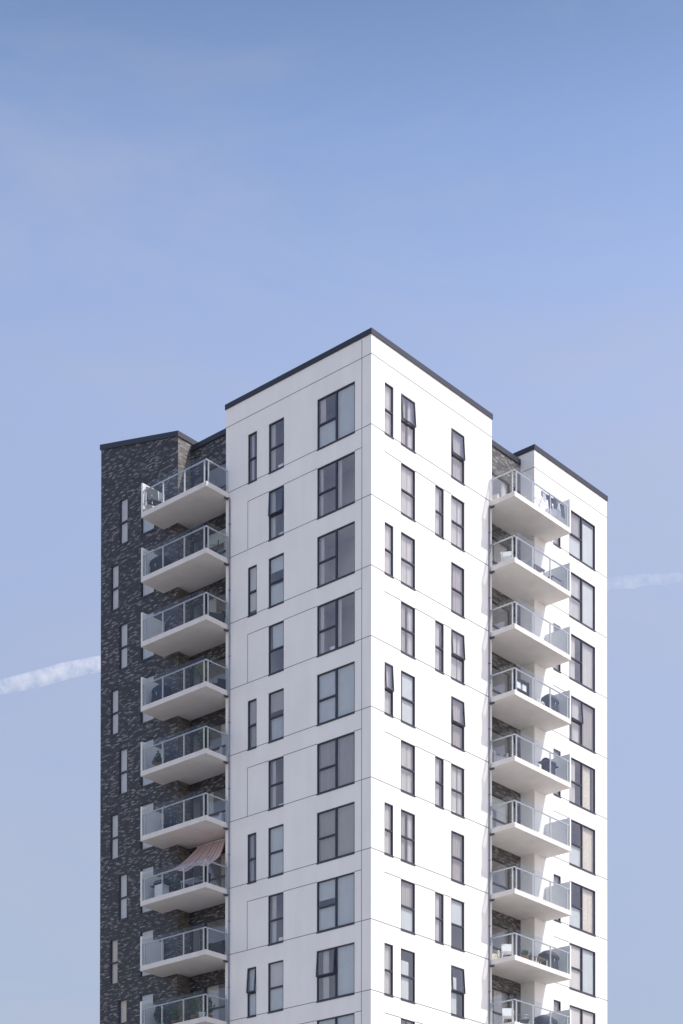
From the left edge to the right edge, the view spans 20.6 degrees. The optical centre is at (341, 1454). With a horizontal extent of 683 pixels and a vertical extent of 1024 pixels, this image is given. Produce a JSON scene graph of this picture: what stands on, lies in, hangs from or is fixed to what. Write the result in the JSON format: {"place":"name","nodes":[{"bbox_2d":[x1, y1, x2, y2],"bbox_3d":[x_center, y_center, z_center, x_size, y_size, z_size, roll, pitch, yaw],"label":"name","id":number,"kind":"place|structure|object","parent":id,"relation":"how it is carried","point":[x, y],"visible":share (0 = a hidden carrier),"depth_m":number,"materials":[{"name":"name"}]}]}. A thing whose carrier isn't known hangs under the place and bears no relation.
{"place":"outdoors","nodes":[
{"label":"outdoors","id":0,"kind":"place"},
{"bbox_2d":[146,487,161,509],"bbox_3d":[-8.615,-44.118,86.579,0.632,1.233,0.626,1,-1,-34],"label":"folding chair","id":1,"kind":"object","parent":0,"point":[152,496],"visible":0.83,"depth_m":86.65,"materials":[{"name":"fabric"}]},
{"bbox_2d":[160,817,175,829],"bbox_3d":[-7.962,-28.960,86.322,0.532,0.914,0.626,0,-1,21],"label":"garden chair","id":2,"kind":"object","parent":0,"point":[170,822],"visible":0.69,"depth_m":86.44,"materials":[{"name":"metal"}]},
{"bbox_2d":[0,0,682,1023],"label":"sky","id":3,"kind":"structure","parent":0,"point":[202,201],"materials":[{"name":"blue"}]},
{"bbox_2d":[511,676,528,696],"bbox_3d":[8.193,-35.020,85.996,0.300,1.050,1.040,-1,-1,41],"label":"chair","id":4,"kind":"object","parent":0,"point":[525,683],"visible":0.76,"depth_m":85.97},
{"bbox_2d":[538,950,559,969],"bbox_3d":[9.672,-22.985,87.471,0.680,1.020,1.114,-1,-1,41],"label":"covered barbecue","id":5,"kind":"object","parent":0,"point":[545,954],"visible":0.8,"depth_m":87.17,"materials":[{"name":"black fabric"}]},
{"bbox_2d":[541,694,558,712],"bbox_3d":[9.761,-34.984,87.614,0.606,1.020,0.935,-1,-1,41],"label":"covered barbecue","id":6,"kind":"object","parent":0,"point":[554,702],"visible":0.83,"depth_m":87.37,"materials":[{"name":"fabric"}]},
{"label":"ground","id":7,"kind":"structure","parent":0,"visible":0},
{"bbox_2d":[100,327,607,1023],"bbox_3d":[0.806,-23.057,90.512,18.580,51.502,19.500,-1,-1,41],"label":"apartment tower","id":8,"kind":"structure","parent":7,"relation":"on","point":[400,847],"depth_m":84.32,"materials":[{"name":"concrete"}]},
{"bbox_2d":[109,938,117,986],"bbox_3d":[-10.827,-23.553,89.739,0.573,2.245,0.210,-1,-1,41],"label":"window","id":9,"kind":"structure","parent":8,"relation":"in","point":[115,943],"depth_m":89.84,"materials":[{"name":"glass"}]},
{"bbox_2d":[110,813,117,861],"bbox_3d":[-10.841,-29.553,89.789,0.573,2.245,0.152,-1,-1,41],"label":"window","id":10,"kind":"structure","parent":8,"relation":"in","point":[115,816],"depth_m":89.86,"materials":[{"name":"glass"}]},
{"bbox_2d":[110,563,118,612],"bbox_3d":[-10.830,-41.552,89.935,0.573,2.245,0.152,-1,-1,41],"label":"window","id":11,"kind":"structure","parent":8,"relation":"in","point":[114,569],"depth_m":90.04,"materials":[{"name":"glass"}]},
{"bbox_2d":[110,688,118,736],"bbox_3d":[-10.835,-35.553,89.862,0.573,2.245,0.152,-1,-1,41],"label":"window","id":12,"kind":"structure","parent":8,"relation":"in","point":[114,693],"depth_m":89.97,"materials":[{"name":"glass"}]},
{"bbox_2d":[118,747,126,796],"bbox_3d":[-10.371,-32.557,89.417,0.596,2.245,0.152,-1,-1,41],"label":"window","id":13,"kind":"structure","parent":8,"relation":"in","point":[123,752],"depth_m":89.53,"materials":[{"name":"glass"}]},
{"bbox_2d":[118,873,126,921],"bbox_3d":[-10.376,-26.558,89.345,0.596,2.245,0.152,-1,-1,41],"label":"window","id":14,"kind":"structure","parent":8,"relation":"in","point":[123,877],"depth_m":89.44,"materials":[{"name":"glass"}]},
{"bbox_2d":[119,999,126,1023],"bbox_3d":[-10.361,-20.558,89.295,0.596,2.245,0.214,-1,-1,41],"label":"window","id":15,"kind":"structure","parent":8,"relation":"in","point":[122,1003],"depth_m":89.42,"materials":[{"name":"glass"}]},
{"bbox_2d":[119,496,127,546],"bbox_3d":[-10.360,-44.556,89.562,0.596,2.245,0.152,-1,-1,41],"label":"window","id":16,"kind":"structure","parent":8,"relation":"in","point":[124,502],"depth_m":89.66,"materials":[{"name":"glass"}]},
{"bbox_2d":[119,622,127,671],"bbox_3d":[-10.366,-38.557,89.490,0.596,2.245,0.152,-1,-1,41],"label":"window","id":17,"kind":"structure","parent":8,"relation":"in","point":[124,648],"depth_m":89.55,"materials":[{"name":"glass"}]},
{"bbox_2d":[140,928,152,978],"bbox_3d":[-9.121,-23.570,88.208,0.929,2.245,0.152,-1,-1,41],"label":"window","id":18,"kind":"structure","parent":8,"relation":"in","point":[148,933],"depth_m":88.29,"materials":[{"name":"glass"}]},
{"bbox_2d":[140,992,152,1003],"bbox_3d":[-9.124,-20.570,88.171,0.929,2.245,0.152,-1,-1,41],"label":"window","id":19,"kind":"structure","parent":8,"relation":"in","point":[148,998],"depth_m":88.25,"materials":[{"name":"glass"}]},
{"bbox_2d":[140,547,153,598],"bbox_3d":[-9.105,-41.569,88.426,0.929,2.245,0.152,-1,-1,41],"label":"window","id":20,"kind":"structure","parent":8,"relation":"in","point":[146,591],"depth_m":88.55,"materials":[{"name":"glass"}]},
{"bbox_2d":[140,610,153,662],"bbox_3d":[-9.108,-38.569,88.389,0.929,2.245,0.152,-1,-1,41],"label":"window","id":21,"kind":"structure","parent":8,"relation":"in","point":[145,654],"depth_m":88.49,"materials":[{"name":"glass"}]},
{"bbox_2d":[140,674,153,725],"bbox_3d":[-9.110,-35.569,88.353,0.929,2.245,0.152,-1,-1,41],"label":"window","id":22,"kind":"structure","parent":8,"relation":"in","point":[145,718],"depth_m":88.42,"materials":[{"name":"glass"}]},
{"bbox_2d":[140,737,153,788],"bbox_3d":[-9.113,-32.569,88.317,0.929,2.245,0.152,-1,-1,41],"label":"window","id":23,"kind":"structure","parent":8,"relation":"in","point":[145,782],"depth_m":88.36,"materials":[{"name":"glass"}]},
{"bbox_2d":[140,801,153,851],"bbox_3d":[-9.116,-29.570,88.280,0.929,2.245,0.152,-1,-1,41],"label":"window","id":24,"kind":"structure","parent":8,"relation":"in","point":[150,805],"depth_m":88.32,"materials":[{"name":"glass"}]},
{"bbox_2d":[140,864,153,915],"bbox_3d":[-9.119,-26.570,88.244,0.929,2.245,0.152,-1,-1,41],"label":"window","id":25,"kind":"structure","parent":8,"relation":"in","point":[149,869],"depth_m":88.32,"materials":[{"name":"glass"}]},
{"bbox_2d":[141,483,153,535],"bbox_3d":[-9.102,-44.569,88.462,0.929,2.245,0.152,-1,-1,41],"label":"window","id":26,"kind":"structure","parent":8,"relation":"in","point":[146,527],"depth_m":88.62,"materials":[{"name":"glass"}]},
{"bbox_2d":[149,555,170,572],"bbox_3d":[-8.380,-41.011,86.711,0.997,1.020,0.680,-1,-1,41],"label":"covered barbecue","id":27,"kind":"object","parent":8,"relation":"on","point":[155,564],"visible":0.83,"depth_m":86.44,"materials":[{"name":"black fabric"}]},
{"bbox_2d":[153,1006,166,1023],"bbox_3d":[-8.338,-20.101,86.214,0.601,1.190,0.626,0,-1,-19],"label":"dark bush","id":28,"kind":"object","parent":8,"relation":"on","point":[157,1015],"visible":0.9,"depth_m":86.11,"materials":[{"name":"green plant"}]},
{"bbox_2d":[151,684,170,701],"bbox_3d":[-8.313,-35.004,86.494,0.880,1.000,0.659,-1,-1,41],"label":"covered barbecue","id":29,"kind":"object","parent":8,"relation":"on","point":[156,692],"visible":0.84,"depth_m":86.25,"materials":[{"name":"black fabric"}]},
{"bbox_2d":[150,878,173,896],"bbox_3d":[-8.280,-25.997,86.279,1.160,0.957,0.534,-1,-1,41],"label":"gas barbecue","id":30,"kind":"object","parent":8,"relation":"on","point":[157,885],"visible":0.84,"depth_m":86.11,"materials":[{"name":"white metal"}]},
{"bbox_2d":[177,1003,187,1021],"bbox_3d":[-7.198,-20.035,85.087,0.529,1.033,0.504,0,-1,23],"label":"balcony plant","id":31,"kind":"object","parent":8,"relation":"on","point":[180,1007],"visible":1,"depth_m":85.00,"materials":[{"name":"green plant"}]},
{"bbox_2d":[155,838,224,876],"bbox_3d":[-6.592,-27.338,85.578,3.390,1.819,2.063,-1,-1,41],"label":"striped awning","id":32,"kind":"object","parent":8,"relation":"attached to","point":[211,851],"visible":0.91,"depth_m":85.82,"materials":[{"name":"fabric"}]},
{"bbox_2d":[188,994,198,1018],"bbox_3d":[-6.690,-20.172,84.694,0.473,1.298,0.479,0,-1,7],"label":"balcony plant","id":33,"kind":"object","parent":8,"relation":"on","point":[192,1002],"visible":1,"depth_m":84.62,"materials":[{"name":"green plant"}]},
{"bbox_2d":[193,662,209,678],"bbox_3d":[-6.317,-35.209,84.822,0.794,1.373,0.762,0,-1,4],"label":"topiary tree","id":34,"kind":"object","parent":8,"relation":"on","point":[197,667],"visible":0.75,"depth_m":84.73,"materials":[{"name":"green plant"}]},
{"bbox_2d":[197,729,210,749],"bbox_3d":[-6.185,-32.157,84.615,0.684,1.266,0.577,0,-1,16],"label":"leafy shrub","id":35,"kind":"object","parent":8,"relation":"on","point":[200,737],"visible":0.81,"depth_m":84.55,"materials":[{"name":"green plant"}]},
{"bbox_2d":[205,786,224,817],"bbox_3d":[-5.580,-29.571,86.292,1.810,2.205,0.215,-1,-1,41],"label":"balcony window","id":36,"kind":"structure","parent":8,"relation":"in","point":[211,799],"depth_m":86.72,"materials":[{"name":"glass"}]},
{"bbox_2d":[205,851,224,887],"bbox_3d":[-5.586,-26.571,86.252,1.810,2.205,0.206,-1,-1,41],"label":"balcony window","id":37,"kind":"structure","parent":8,"relation":"in","point":[222,876],"depth_m":86.23,"materials":[{"name":"paint"}]},
{"bbox_2d":[205,982,224,1019],"bbox_3d":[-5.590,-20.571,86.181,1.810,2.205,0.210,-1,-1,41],"label":"balcony window","id":38,"kind":"structure","parent":8,"relation":"in","point":[214,990],"depth_m":86.52,"materials":[{"name":"glass"}]},
{"bbox_2d":[206,526,225,556],"bbox_3d":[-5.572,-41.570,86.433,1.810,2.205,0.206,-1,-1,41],"label":"balcony window","id":39,"kind":"structure","parent":8,"relation":"in","point":[214,536],"depth_m":86.59,"materials":[{"name":"glass"}]},
{"bbox_2d":[206,591,225,616],"bbox_3d":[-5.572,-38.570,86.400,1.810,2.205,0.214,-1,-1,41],"label":"balcony window","id":40,"kind":"structure","parent":8,"relation":"in","point":[212,603],"depth_m":86.84,"materials":[{"name":"glass"}]},
{"bbox_2d":[206,721,225,750],"bbox_3d":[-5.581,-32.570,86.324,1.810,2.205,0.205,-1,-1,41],"label":"balcony window","id":41,"kind":"structure","parent":8,"relation":"in","point":[223,727],"depth_m":86.29,"materials":[{"name":"glass"}]},
{"bbox_2d":[208,940,224,954],"bbox_3d":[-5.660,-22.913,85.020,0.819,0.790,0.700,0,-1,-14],"label":"garden armchair","id":42,"kind":"object","parent":8,"relation":"on","point":[217,948],"visible":0.66,"depth_m":84.69,"materials":[{"name":"black fabric"}]},
{"bbox_2d":[209,611,225,622],"bbox_3d":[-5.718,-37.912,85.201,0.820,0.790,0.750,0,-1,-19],"label":"garden armchair","id":43,"kind":"object","parent":8,"relation":"on","point":[220,616],"visible":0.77,"depth_m":84.87,"materials":[{"name":"black fabric"}]},
{"bbox_2d":[246,967,255,1018],"bbox_3d":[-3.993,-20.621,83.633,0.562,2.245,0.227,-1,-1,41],"label":"window","id":44,"kind":"structure","parent":8,"relation":"in","point":[251,972],"depth_m":83.74,"materials":[{"name":"glass"}]},
{"bbox_2d":[247,832,255,884],"bbox_3d":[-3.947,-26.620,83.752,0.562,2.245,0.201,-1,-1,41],"label":"window","id":45,"kind":"structure","parent":8,"relation":"in","point":[253,858],"depth_m":83.86,"materials":[{"name":"glass"}]},
{"bbox_2d":[247,564,256,617],"bbox_3d":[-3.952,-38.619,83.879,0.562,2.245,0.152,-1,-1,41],"label":"window","id":46,"kind":"structure","parent":8,"relation":"in","point":[252,571],"depth_m":83.98,"materials":[{"name":"glass"}]},
{"bbox_2d":[247,698,256,750],"bbox_3d":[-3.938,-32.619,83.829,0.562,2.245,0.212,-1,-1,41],"label":"window","id":47,"kind":"structure","parent":8,"relation":"in","point":[252,704],"depth_m":83.92,"materials":[{"name":"glass"}]},
{"bbox_2d":[248,431,256,483],"bbox_3d":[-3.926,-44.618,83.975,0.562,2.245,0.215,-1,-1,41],"label":"window","id":48,"kind":"structure","parent":8,"relation":"in","point":[254,457],"depth_m":84.09,"materials":[{"name":"glass"}]},
{"bbox_2d":[268,892,282,945],"bbox_3d":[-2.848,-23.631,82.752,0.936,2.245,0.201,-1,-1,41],"label":"window","id":49,"kind":"structure","parent":8,"relation":"in","point":[274,919],"depth_m":82.96,"materials":[{"name":"glass"}]},
{"bbox_2d":[268,960,282,1013],"bbox_3d":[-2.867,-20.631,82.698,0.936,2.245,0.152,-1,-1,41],"label":"window","id":50,"kind":"structure","parent":8,"relation":"in","point":[276,1005],"depth_m":82.78,"materials":[{"name":"glass"}]},
{"bbox_2d":[268,417,283,474],"bbox_3d":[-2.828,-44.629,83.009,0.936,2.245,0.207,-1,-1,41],"label":"window","id":51,"kind":"structure","parent":8,"relation":"in","point":[274,447],"depth_m":83.23,"materials":[{"name":"paint"}]},
{"bbox_2d":[268,485,283,541],"bbox_3d":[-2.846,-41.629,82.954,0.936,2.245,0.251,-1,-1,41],"label":"window","id":52,"kind":"structure","parent":8,"relation":"in","point":[274,513],"depth_m":83.17,"materials":[{"name":"paint"}]},
{"bbox_2d":[268,553,283,608],"bbox_3d":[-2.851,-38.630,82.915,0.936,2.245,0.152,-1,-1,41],"label":"window","id":53,"kind":"structure","parent":8,"relation":"in","point":[276,593],"depth_m":83.01,"materials":[{"name":"glass"}]},
{"bbox_2d":[268,620,283,675],"bbox_3d":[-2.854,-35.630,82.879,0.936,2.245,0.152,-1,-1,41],"label":"window","id":54,"kind":"structure","parent":8,"relation":"in","point":[278,628],"depth_m":82.94,"materials":[{"name":"glass"}]},
{"bbox_2d":[268,688,283,743],"bbox_3d":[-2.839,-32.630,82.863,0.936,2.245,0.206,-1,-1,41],"label":"window","id":55,"kind":"structure","parent":8,"relation":"in","point":[276,698],"depth_m":82.94,"materials":[{"name":"glass"}]},
{"bbox_2d":[268,756,283,810],"bbox_3d":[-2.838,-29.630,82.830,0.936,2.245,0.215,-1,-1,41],"label":"window","id":56,"kind":"structure","parent":8,"relation":"in","point":[274,784],"depth_m":83.01,"materials":[{"name":"paint"}]},
{"bbox_2d":[268,824,283,878],"bbox_3d":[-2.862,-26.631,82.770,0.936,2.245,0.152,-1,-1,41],"label":"window","id":57,"kind":"structure","parent":8,"relation":"in","point":[277,832],"depth_m":82.86,"materials":[{"name":"glass"}]},
{"bbox_2d":[316,661,354,726],"bbox_3d":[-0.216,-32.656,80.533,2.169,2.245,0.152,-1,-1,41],"label":"window","id":58,"kind":"structure","parent":8,"relation":"in","point":[335,687],"depth_m":80.53,"materials":[{"name":"glass"}]},
{"bbox_2d":[316,731,354,795],"bbox_3d":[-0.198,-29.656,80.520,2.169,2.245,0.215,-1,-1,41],"label":"window","id":59,"kind":"structure","parent":8,"relation":"in","point":[337,757],"depth_m":80.53,"materials":[{"name":"glass"}]},
{"bbox_2d":[316,802,354,864],"bbox_3d":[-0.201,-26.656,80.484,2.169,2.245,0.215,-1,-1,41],"label":"window","id":60,"kind":"structure","parent":8,"relation":"in","point":[337,826],"depth_m":80.45,"materials":[{"name":"glass"}]},
{"bbox_2d":[316,872,354,933],"bbox_3d":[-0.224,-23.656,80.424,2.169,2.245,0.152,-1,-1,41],"label":"window","id":61,"kind":"structure","parent":8,"relation":"in","point":[339,914],"depth_m":80.41,"materials":[{"name":"glass"}]},
{"bbox_2d":[316,942,354,1002],"bbox_3d":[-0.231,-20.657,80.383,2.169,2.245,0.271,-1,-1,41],"label":"window","id":62,"kind":"structure","parent":8,"relation":"in","point":[343,962],"depth_m":80.33,"materials":[{"name":"glass"}]},
{"bbox_2d":[317,1013,353,1023],"bbox_3d":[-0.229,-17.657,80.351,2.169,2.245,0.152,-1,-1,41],"label":"window","id":63,"kind":"structure","parent":8,"relation":"in","point":[347,1018],"depth_m":80.27,"materials":[{"name":"glass"}]},
{"bbox_2d":[317,381,354,450],"bbox_3d":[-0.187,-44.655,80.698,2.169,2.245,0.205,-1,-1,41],"label":"window","id":64,"kind":"structure","parent":8,"relation":"in","point":[333,430],"depth_m":80.65,"materials":[{"name":"glass"}]},
{"bbox_2d":[317,451,354,519],"bbox_3d":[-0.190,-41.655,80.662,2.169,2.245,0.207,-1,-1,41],"label":"window","id":65,"kind":"structure","parent":8,"relation":"in","point":[338,465],"depth_m":80.67,"materials":[{"name":"paint"}]},
{"bbox_2d":[317,521,354,588],"bbox_3d":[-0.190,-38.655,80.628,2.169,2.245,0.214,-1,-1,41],"label":"window","id":66,"kind":"structure","parent":8,"relation":"in","point":[323,561],"depth_m":80.81,"materials":[{"name":"paint"}]},
{"bbox_2d":[317,591,354,657],"bbox_3d":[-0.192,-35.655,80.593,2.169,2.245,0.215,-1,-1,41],"label":"window","id":67,"kind":"structure","parent":8,"relation":"in","point":[338,604],"depth_m":80.57,"materials":[{"name":"paint"}]},
{"bbox_2d":[384,662,393,717],"bbox_3d":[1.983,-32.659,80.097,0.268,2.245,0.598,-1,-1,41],"label":"window","id":68,"kind":"structure","parent":8,"relation":"in","point":[388,690],"depth_m":80.20,"materials":[{"name":"glass"}]},
{"bbox_2d":[384,802,393,857],"bbox_3d":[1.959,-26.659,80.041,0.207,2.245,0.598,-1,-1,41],"label":"window","id":69,"kind":"structure","parent":8,"relation":"in","point":[387,831],"depth_m":80.12,"materials":[{"name":"glass"}]},
{"bbox_2d":[384,943,393,997],"bbox_3d":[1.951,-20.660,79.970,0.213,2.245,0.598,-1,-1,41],"label":"window","id":70,"kind":"structure","parent":8,"relation":"in","point":[387,971],"depth_m":80.12,"materials":[{"name":"glass"}]},
{"bbox_2d":[385,382,393,439],"bbox_3d":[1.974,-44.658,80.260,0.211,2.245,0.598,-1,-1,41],"label":"window","id":71,"kind":"structure","parent":8,"relation":"in","point":[387,390],"depth_m":80.39,"materials":[{"name":"glass"}]},
{"bbox_2d":[385,522,393,578],"bbox_3d":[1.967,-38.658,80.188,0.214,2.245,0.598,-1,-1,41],"label":"window","id":72,"kind":"structure","parent":8,"relation":"in","point":[387,528],"depth_m":80.31,"materials":[{"name":"glass"}]},
{"bbox_2d":[401,463,415,521],"bbox_3d":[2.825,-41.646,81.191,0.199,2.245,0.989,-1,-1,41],"label":"window","id":73,"kind":"structure","parent":8,"relation":"in","point":[403,471],"depth_m":81.36,"materials":[{"name":"paint"}]},
{"bbox_2d":[401,532,415,590],"bbox_3d":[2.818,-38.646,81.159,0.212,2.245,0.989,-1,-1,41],"label":"window","id":74,"kind":"structure","parent":8,"relation":"in","point":[403,540],"depth_m":81.32,"materials":[{"name":"glass"}]},
{"bbox_2d":[401,601,415,659],"bbox_3d":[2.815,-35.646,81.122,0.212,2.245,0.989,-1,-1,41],"label":"window","id":75,"kind":"structure","parent":8,"relation":"in","point":[409,611],"depth_m":81.32,"materials":[{"name":"glass"}]},
{"bbox_2d":[401,670,415,728],"bbox_3d":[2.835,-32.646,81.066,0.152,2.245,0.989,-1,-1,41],"label":"window","id":76,"kind":"structure","parent":8,"relation":"in","point":[406,697],"depth_m":81.18,"materials":[{"name":"glass"}]},
{"bbox_2d":[401,740,415,796],"bbox_3d":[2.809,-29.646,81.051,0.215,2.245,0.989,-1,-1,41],"label":"window","id":77,"kind":"structure","parent":8,"relation":"in","point":[406,750],"depth_m":81.20,"materials":[{"name":"glass"}]},
{"bbox_2d":[401,809,415,865],"bbox_3d":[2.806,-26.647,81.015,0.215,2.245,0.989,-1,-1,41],"label":"window","id":78,"kind":"structure","parent":8,"relation":"in","point":[409,818],"depth_m":81.22,"materials":[{"name":"glass"}]},
{"bbox_2d":[401,879,415,934],"bbox_3d":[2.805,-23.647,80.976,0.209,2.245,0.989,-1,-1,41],"label":"window","id":79,"kind":"structure","parent":8,"relation":"in","point":[406,889],"depth_m":81.08,"materials":[{"name":"glass"}]},
{"bbox_2d":[401,948,415,1003],"bbox_3d":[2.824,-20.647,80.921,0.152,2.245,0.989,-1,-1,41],"label":"window","id":80,"kind":"structure","parent":8,"relation":"in","point":[404,965],"depth_m":80.94,"materials":[{"name":"glass"}]},
{"bbox_2d":[401,393,416,453],"bbox_3d":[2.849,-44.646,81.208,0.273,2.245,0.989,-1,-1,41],"label":"window","id":81,"kind":"structure","parent":8,"relation":"in","point":[411,426],"depth_m":81.42,"materials":[{"name":"glass"}]},
{"bbox_2d":[435,484,443,539],"bbox_3d":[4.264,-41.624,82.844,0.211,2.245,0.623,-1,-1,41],"label":"window","id":82,"kind":"structure","parent":8,"relation":"in","point":[437,513],"depth_m":82.96,"materials":[{"name":"glass"}]},
{"bbox_2d":[435,620,443,674],"bbox_3d":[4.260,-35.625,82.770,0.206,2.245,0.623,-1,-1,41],"label":"window","id":83,"kind":"structure","parent":8,"relation":"in","point":[437,648],"depth_m":82.86,"materials":[{"name":"glass"}]},
{"bbox_2d":[435,756,443,809],"bbox_3d":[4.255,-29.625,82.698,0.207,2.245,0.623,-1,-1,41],"label":"window","id":84,"kind":"structure","parent":8,"relation":"in","point":[437,783],"depth_m":82.80,"materials":[{"name":"glass"}]},
{"bbox_2d":[435,892,443,944],"bbox_3d":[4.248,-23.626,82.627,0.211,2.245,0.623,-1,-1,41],"label":"window","id":85,"kind":"structure","parent":8,"relation":"in","point":[437,919],"depth_m":82.74,"materials":[{"name":"glass"}]},
{"bbox_2d":[451,495,464,552],"bbox_3d":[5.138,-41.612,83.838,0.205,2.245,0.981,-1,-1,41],"label":"window","id":86,"kind":"structure","parent":8,"relation":"in","point":[456,527],"depth_m":83.94,"materials":[{"name":"glass"}]},
{"bbox_2d":[451,562,464,618],"bbox_3d":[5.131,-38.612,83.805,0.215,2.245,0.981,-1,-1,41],"label":"window","id":87,"kind":"structure","parent":8,"relation":"in","point":[456,588],"depth_m":83.96,"materials":[{"name":"glass"}]},
{"bbox_2d":[451,763,464,818],"bbox_3d":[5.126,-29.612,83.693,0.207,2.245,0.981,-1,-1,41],"label":"window","id":88,"kind":"structure","parent":8,"relation":"in","point":[453,770],"depth_m":83.84,"materials":[{"name":"glass"}]},
{"bbox_2d":[451,830,464,885],"bbox_3d":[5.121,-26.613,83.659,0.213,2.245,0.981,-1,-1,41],"label":"window","id":89,"kind":"structure","parent":8,"relation":"in","point":[456,840],"depth_m":83.80,"materials":[{"name":"glass"}]},
{"bbox_2d":[451,898,464,951],"bbox_3d":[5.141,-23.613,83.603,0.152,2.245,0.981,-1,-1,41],"label":"window","id":90,"kind":"structure","parent":8,"relation":"in","point":[457,907],"depth_m":83.74,"materials":[{"name":"glass"}]},
{"bbox_2d":[451,428,465,485],"bbox_3d":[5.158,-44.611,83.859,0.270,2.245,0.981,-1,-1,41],"label":"window","id":91,"kind":"structure","parent":8,"relation":"in","point":[455,439],"depth_m":83.96,"materials":[{"name":"glass"}]},
{"bbox_2d":[451,629,465,685],"bbox_3d":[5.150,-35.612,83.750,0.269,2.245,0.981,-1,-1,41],"label":"window","id":92,"kind":"structure","parent":8,"relation":"in","point":[454,656],"depth_m":83.86,"materials":[{"name":"glass"}]},
{"bbox_2d":[451,696,465,751],"bbox_3d":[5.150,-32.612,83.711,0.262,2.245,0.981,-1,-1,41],"label":"window","id":93,"kind":"structure","parent":8,"relation":"in","point":[455,706],"depth_m":83.88,"materials":[{"name":"glass"}]},
{"bbox_2d":[451,965,465,1018],"bbox_3d":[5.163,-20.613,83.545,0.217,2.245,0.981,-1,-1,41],"label":"window","id":94,"kind":"structure","parent":8,"relation":"in","point":[453,980],"depth_m":83.53,"materials":[{"name":"glass"}]},
{"bbox_2d":[492,472,509,495],"bbox_3d":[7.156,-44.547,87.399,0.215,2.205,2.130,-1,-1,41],"label":"balcony window","id":95,"kind":"structure","parent":8,"relation":"in","point":[503,487],"depth_m":87.97,"materials":[{"name":"glass"}]},
{"bbox_2d":[492,537,509,564],"bbox_3d":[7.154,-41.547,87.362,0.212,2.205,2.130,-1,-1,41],"label":"balcony window","id":96,"kind":"structure","parent":8,"relation":"in","point":[498,548],"depth_m":87.65,"materials":[{"name":"glass"}]},
{"bbox_2d":[492,794,509,826],"bbox_3d":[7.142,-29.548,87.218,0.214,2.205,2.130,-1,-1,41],"label":"balcony window","id":97,"kind":"structure","parent":8,"relation":"in","point":[501,810],"depth_m":87.59,"materials":[{"name":"glass"}]},
{"bbox_2d":[492,858,509,889],"bbox_3d":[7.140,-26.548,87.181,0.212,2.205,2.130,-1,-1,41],"label":"balcony window","id":98,"kind":"structure","parent":8,"relation":"in","point":[494,883],"depth_m":87.71,"materials":[{"name":"paint"}]},
{"bbox_2d":[492,987,509,1023],"bbox_3d":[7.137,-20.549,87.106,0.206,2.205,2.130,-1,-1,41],"label":"balcony window","id":99,"kind":"structure","parent":8,"relation":"in","point":[497,1011],"depth_m":87.41,"materials":[{"name":"glass"}]},
{"bbox_2d":[501,944,511,956],"bbox_3d":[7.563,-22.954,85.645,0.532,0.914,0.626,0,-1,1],"label":"garden chair","id":100,"kind":"object","parent":8,"relation":"on","point":[506,949],"visible":0.76,"depth_m":85.85,"materials":[{"name":"white plastic"}]},
{"bbox_2d":[502,1008,513,1023],"bbox_3d":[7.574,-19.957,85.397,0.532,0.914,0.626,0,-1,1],"label":"garden chair","id":101,"kind":"object","parent":8,"relation":"on","point":[506,1013],"visible":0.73,"depth_m":85.60,"materials":[{"name":"white plastic"}]},
{"bbox_2d":[534,1015,557,1023],"bbox_3d":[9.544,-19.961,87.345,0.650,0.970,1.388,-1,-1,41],"label":"covered barbecue","id":102,"kind":"object","parent":8,"relation":"on","point":[542,1019],"visible":0.98,"depth_m":86.94,"materials":[{"name":"fabric"}]},
{"bbox_2d":[538,757,558,774],"bbox_3d":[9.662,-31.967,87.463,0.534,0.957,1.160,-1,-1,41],"label":"gas barbecue","id":103,"kind":"object","parent":8,"relation":"on","point":[544,762],"visible":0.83,"depth_m":87.28,"materials":[{"name":"metal"}]},
{"bbox_2d":[569,1005,594,1023],"bbox_3d":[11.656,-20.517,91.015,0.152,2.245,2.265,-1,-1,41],"label":"window","id":104,"kind":"structure","parent":8,"relation":"in","point":[578,1015],"depth_m":91.01,"materials":[{"name":"glass"}]},
{"bbox_2d":[569,510,595,571],"bbox_3d":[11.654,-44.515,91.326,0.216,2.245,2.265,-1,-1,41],"label":"window","id":105,"kind":"structure","parent":8,"relation":"in","point":[582,549],"depth_m":91.48,"materials":[{"name":"glass"}]},
{"bbox_2d":[569,572,595,631],"bbox_3d":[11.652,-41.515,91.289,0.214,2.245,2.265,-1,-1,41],"label":"window","id":106,"kind":"structure","parent":8,"relation":"in","point":[582,599],"depth_m":91.30,"materials":[{"name":"paint"}]},
{"bbox_2d":[569,634,595,692],"bbox_3d":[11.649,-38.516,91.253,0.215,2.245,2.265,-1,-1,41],"label":"window","id":107,"kind":"structure","parent":8,"relation":"in","point":[585,662],"depth_m":91.61,"materials":[{"name":"glass"}]},
{"bbox_2d":[569,695,595,753],"bbox_3d":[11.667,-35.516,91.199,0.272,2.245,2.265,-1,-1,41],"label":"window","id":108,"kind":"structure","parent":8,"relation":"in","point":[585,722],"depth_m":91.48,"materials":[{"name":"glass"}]},
{"bbox_2d":[569,757,595,814],"bbox_3d":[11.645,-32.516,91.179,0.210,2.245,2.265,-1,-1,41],"label":"window","id":109,"kind":"structure","parent":8,"relation":"in","point":[584,785],"depth_m":91.45,"materials":[{"name":"glass"}]},
{"bbox_2d":[569,819,595,875],"bbox_3d":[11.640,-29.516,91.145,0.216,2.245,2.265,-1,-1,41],"label":"window","id":110,"kind":"structure","parent":8,"relation":"in","point":[582,857],"depth_m":91.48,"materials":[{"name":"glass"}]},
{"bbox_2d":[569,880,595,936],"bbox_3d":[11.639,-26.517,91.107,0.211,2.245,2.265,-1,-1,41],"label":"window","id":111,"kind":"structure","parent":8,"relation":"in","point":[580,919],"depth_m":91.38,"materials":[{"name":"glass"}]},
{"bbox_2d":[569,943,595,997],"bbox_3d":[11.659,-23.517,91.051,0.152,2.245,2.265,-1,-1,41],"label":"window","id":112,"kind":"structure","parent":8,"relation":"in","point":[582,980],"depth_m":91.05,"materials":[{"name":"glass"}]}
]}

